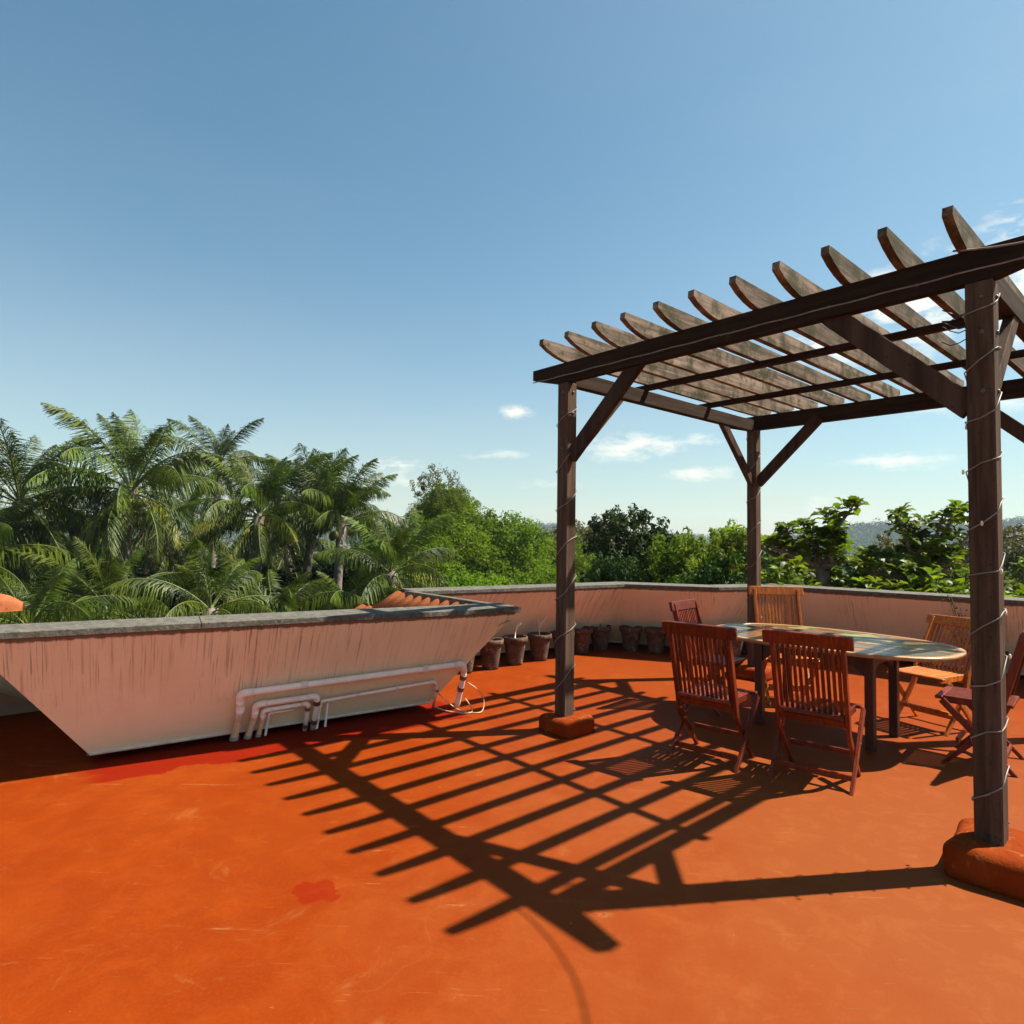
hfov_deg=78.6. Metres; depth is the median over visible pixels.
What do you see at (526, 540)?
leafy tree
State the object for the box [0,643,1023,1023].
terrace floor
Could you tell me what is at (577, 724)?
post footing
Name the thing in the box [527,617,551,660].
flower pot
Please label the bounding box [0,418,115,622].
coconut palm
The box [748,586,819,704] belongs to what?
folding chair
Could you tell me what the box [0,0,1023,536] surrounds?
sky
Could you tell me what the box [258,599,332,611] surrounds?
leafy tree
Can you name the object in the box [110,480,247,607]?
coconut palm
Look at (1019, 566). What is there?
almond tree
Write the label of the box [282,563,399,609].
coconut palm
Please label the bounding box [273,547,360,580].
leafy tree
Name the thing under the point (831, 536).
almond tree
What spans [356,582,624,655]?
parapet wall
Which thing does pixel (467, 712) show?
cable
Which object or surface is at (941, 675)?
folding chair
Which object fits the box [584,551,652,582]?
leafy tree
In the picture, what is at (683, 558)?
leafy tree
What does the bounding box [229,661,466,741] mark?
water pipe
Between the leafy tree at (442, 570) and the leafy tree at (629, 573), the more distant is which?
the leafy tree at (442, 570)
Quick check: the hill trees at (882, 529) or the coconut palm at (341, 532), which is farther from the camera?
the hill trees at (882, 529)
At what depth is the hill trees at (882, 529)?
564.03 m
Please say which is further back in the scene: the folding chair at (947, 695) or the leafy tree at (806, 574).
the leafy tree at (806, 574)
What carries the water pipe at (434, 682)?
on the terrace floor
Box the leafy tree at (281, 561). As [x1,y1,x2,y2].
[228,544,343,605]
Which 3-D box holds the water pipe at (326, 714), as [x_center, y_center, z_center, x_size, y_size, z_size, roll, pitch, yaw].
[-1.450,1.587,4.886,0.017,0.213,0.118,2,-3,-24]
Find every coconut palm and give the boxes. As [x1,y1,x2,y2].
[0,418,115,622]
[0,477,141,583]
[0,494,89,617]
[0,558,141,624]
[16,536,213,622]
[20,402,230,617]
[103,538,292,617]
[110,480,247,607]
[158,415,273,567]
[175,550,367,613]
[176,452,338,598]
[229,499,345,580]
[240,443,390,607]
[268,449,409,609]
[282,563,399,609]
[313,507,458,609]
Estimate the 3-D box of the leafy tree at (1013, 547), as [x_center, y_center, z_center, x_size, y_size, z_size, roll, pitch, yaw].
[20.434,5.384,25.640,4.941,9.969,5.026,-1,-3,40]
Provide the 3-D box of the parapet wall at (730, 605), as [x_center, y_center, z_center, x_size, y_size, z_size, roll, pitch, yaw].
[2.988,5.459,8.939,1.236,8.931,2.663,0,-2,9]
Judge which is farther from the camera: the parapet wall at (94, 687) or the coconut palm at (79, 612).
the coconut palm at (79, 612)
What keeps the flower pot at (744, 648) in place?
on the terrace floor
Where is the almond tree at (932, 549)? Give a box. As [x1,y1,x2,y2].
[825,500,1023,596]
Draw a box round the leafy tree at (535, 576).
[472,565,577,585]
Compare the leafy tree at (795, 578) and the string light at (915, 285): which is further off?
the leafy tree at (795, 578)
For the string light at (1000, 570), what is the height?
2.485 m
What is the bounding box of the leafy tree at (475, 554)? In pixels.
[395,504,532,585]
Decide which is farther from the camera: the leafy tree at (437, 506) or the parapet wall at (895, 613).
the leafy tree at (437, 506)
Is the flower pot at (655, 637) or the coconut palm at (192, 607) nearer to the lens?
the flower pot at (655, 637)
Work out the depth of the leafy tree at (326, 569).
21.18 m
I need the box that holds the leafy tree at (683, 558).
[647,527,719,583]
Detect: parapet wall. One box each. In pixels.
[0,603,520,755]
[0,674,39,715]
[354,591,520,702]
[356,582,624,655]
[609,582,718,646]
[708,583,776,646]
[771,583,1023,675]
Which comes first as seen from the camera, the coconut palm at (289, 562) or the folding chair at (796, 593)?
the folding chair at (796, 593)
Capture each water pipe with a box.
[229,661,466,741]
[244,693,319,738]
[255,701,310,736]
[264,708,294,735]
[316,680,438,728]
[324,703,328,726]
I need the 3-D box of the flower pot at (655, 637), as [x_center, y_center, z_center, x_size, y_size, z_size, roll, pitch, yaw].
[1.922,1.717,8.362,0.319,0.330,0.320,0,-3,15]
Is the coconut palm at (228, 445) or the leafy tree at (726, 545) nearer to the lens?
the leafy tree at (726, 545)
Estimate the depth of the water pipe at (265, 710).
4.64 m
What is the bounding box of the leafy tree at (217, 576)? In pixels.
[142,557,294,615]
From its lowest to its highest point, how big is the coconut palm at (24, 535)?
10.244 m
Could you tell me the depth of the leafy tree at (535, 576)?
22.53 m
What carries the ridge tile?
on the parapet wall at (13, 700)
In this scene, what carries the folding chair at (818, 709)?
on the terrace floor
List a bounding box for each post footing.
[539,710,594,738]
[735,663,772,681]
[943,818,1023,901]
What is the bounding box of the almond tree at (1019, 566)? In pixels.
[1004,556,1023,597]
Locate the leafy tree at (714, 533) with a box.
[683,518,770,557]
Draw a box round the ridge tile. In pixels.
[0,594,23,611]
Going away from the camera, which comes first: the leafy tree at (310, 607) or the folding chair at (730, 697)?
the folding chair at (730, 697)
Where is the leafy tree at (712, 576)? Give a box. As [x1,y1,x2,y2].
[665,547,789,584]
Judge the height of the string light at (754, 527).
2.366 m
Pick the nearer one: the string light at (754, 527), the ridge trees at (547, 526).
the string light at (754, 527)
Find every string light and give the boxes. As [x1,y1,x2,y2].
[533,256,1023,382]
[554,406,577,709]
[746,439,761,617]
[962,293,1011,823]
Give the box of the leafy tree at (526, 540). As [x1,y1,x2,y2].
[440,510,555,583]
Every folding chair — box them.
[662,620,759,773]
[669,599,745,715]
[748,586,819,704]
[762,628,865,795]
[887,614,971,735]
[935,631,1023,777]
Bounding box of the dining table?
[716,623,966,751]
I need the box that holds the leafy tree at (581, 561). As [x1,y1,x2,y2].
[517,523,594,583]
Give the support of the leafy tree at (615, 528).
on the ground
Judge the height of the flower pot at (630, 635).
0.330 m
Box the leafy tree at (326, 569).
[264,547,415,611]
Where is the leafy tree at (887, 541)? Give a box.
[854,532,961,584]
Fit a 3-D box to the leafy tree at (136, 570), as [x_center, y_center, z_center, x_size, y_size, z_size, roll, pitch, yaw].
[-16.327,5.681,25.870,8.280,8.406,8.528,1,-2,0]
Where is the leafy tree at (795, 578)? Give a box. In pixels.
[783,568,902,590]
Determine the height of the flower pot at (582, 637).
0.342 m
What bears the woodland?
on the ground
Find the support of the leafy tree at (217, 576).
on the ground
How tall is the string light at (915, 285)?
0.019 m
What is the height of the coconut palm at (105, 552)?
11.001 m
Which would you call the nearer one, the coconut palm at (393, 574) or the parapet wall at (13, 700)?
the parapet wall at (13, 700)
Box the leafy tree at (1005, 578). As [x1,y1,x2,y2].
[945,566,1023,597]
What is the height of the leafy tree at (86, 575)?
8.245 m
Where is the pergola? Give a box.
[533,205,1023,845]
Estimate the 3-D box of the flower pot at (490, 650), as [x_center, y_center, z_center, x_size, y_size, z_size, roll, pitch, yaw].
[-0.250,1.633,7.211,0.304,0.342,0.305,1,-2,-9]
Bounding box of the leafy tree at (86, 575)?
[0,560,152,620]
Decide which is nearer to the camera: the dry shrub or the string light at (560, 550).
the string light at (560, 550)
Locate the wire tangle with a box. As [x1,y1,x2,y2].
[942,310,965,345]
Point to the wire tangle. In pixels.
(961, 315)
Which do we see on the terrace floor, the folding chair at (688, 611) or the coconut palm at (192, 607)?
the folding chair at (688, 611)
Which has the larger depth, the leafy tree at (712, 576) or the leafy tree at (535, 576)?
the leafy tree at (535, 576)
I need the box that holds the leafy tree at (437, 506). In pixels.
[405,481,486,529]
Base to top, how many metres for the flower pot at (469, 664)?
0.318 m
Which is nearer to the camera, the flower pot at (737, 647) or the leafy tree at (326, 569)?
the flower pot at (737, 647)
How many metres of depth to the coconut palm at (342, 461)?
20.34 m
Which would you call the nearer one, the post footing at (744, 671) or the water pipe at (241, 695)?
the water pipe at (241, 695)
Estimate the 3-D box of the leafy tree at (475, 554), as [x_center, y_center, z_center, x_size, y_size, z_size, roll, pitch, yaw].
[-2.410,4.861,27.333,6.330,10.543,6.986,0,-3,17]
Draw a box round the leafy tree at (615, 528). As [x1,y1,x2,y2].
[577,503,688,582]
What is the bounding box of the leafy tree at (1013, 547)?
[955,523,1023,577]
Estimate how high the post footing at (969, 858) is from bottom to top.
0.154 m
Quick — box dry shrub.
[941,593,970,671]
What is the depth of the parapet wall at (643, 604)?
8.28 m
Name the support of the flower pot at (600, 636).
on the terrace floor
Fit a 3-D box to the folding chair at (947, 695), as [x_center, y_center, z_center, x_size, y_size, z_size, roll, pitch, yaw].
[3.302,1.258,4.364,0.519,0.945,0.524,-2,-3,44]
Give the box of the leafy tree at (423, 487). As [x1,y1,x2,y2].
[409,464,465,534]
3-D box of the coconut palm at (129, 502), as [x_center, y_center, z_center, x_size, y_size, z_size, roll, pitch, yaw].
[-10.948,3.218,17.774,5.275,12.786,5.345,2,-3,-29]
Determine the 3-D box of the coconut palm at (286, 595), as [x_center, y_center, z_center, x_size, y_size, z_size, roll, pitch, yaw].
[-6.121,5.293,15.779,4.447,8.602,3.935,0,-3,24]
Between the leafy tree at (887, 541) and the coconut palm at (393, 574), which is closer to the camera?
the coconut palm at (393, 574)
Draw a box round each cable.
[436,682,483,713]
[952,241,1023,251]
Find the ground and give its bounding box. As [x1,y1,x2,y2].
[89,542,964,563]
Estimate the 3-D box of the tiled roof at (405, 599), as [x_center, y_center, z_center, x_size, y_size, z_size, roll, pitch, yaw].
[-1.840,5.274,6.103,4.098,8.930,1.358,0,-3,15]
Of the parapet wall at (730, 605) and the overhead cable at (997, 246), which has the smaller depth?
the overhead cable at (997, 246)
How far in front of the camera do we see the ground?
492.98 m
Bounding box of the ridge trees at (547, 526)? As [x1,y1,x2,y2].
[27,516,765,542]
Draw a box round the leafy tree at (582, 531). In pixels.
[540,519,625,572]
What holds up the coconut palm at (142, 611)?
on the ground
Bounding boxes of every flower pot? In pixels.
[458,656,474,673]
[480,637,503,669]
[502,623,527,665]
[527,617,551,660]
[551,630,574,649]
[574,626,592,654]
[591,623,610,650]
[619,625,642,651]
[644,626,667,653]
[707,638,718,653]
[732,640,742,657]
[741,641,746,654]
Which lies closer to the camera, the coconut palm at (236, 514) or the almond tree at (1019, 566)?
the almond tree at (1019, 566)
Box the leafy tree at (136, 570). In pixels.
[87,554,223,577]
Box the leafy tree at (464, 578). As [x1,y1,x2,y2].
[431,568,515,586]
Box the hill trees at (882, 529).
[708,515,1023,553]
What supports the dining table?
on the terrace floor
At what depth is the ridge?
763.39 m
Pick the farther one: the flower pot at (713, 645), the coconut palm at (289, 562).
the coconut palm at (289, 562)
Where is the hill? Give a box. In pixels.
[765,522,1021,552]
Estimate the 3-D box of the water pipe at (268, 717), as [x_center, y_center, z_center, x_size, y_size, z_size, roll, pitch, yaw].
[-1.746,1.579,4.697,0.192,0.205,0.124,2,-3,-32]
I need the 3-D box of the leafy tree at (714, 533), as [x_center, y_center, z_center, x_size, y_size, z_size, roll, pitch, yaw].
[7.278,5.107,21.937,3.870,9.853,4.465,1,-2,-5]
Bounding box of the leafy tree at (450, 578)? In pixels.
[372,572,467,599]
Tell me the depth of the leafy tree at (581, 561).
32.67 m
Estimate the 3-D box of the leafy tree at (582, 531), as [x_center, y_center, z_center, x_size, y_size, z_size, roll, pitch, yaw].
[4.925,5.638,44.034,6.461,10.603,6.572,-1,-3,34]
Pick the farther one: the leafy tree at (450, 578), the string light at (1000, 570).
the leafy tree at (450, 578)
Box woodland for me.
[5,533,966,578]
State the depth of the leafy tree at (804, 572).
17.08 m
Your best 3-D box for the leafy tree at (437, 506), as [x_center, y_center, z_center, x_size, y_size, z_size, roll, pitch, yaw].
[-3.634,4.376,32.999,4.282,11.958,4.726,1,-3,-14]
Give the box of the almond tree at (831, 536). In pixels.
[724,495,946,592]
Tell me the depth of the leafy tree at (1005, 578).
15.25 m
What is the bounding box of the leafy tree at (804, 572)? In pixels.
[776,563,812,583]
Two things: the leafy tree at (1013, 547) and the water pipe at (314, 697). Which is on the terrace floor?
the water pipe at (314, 697)
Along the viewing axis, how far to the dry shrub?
6.89 m
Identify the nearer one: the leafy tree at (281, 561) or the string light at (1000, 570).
the string light at (1000, 570)
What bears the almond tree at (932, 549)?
on the ground
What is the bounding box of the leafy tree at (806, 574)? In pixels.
[781,558,847,576]
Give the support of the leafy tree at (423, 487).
on the ground
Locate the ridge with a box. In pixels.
[8,518,708,543]
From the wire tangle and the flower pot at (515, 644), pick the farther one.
the flower pot at (515, 644)
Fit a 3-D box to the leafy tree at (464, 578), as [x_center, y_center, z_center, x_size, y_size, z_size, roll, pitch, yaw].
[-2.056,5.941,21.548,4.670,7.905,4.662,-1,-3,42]
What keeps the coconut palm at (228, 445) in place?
on the ground
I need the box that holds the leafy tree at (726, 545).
[694,529,776,583]
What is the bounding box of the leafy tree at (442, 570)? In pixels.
[356,528,465,576]
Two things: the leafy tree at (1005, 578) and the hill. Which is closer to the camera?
the leafy tree at (1005, 578)
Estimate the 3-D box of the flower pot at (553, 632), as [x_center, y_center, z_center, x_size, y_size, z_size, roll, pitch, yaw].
[0.649,1.691,8.005,0.307,0.318,0.307,1,-2,-1]
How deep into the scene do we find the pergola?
4.07 m

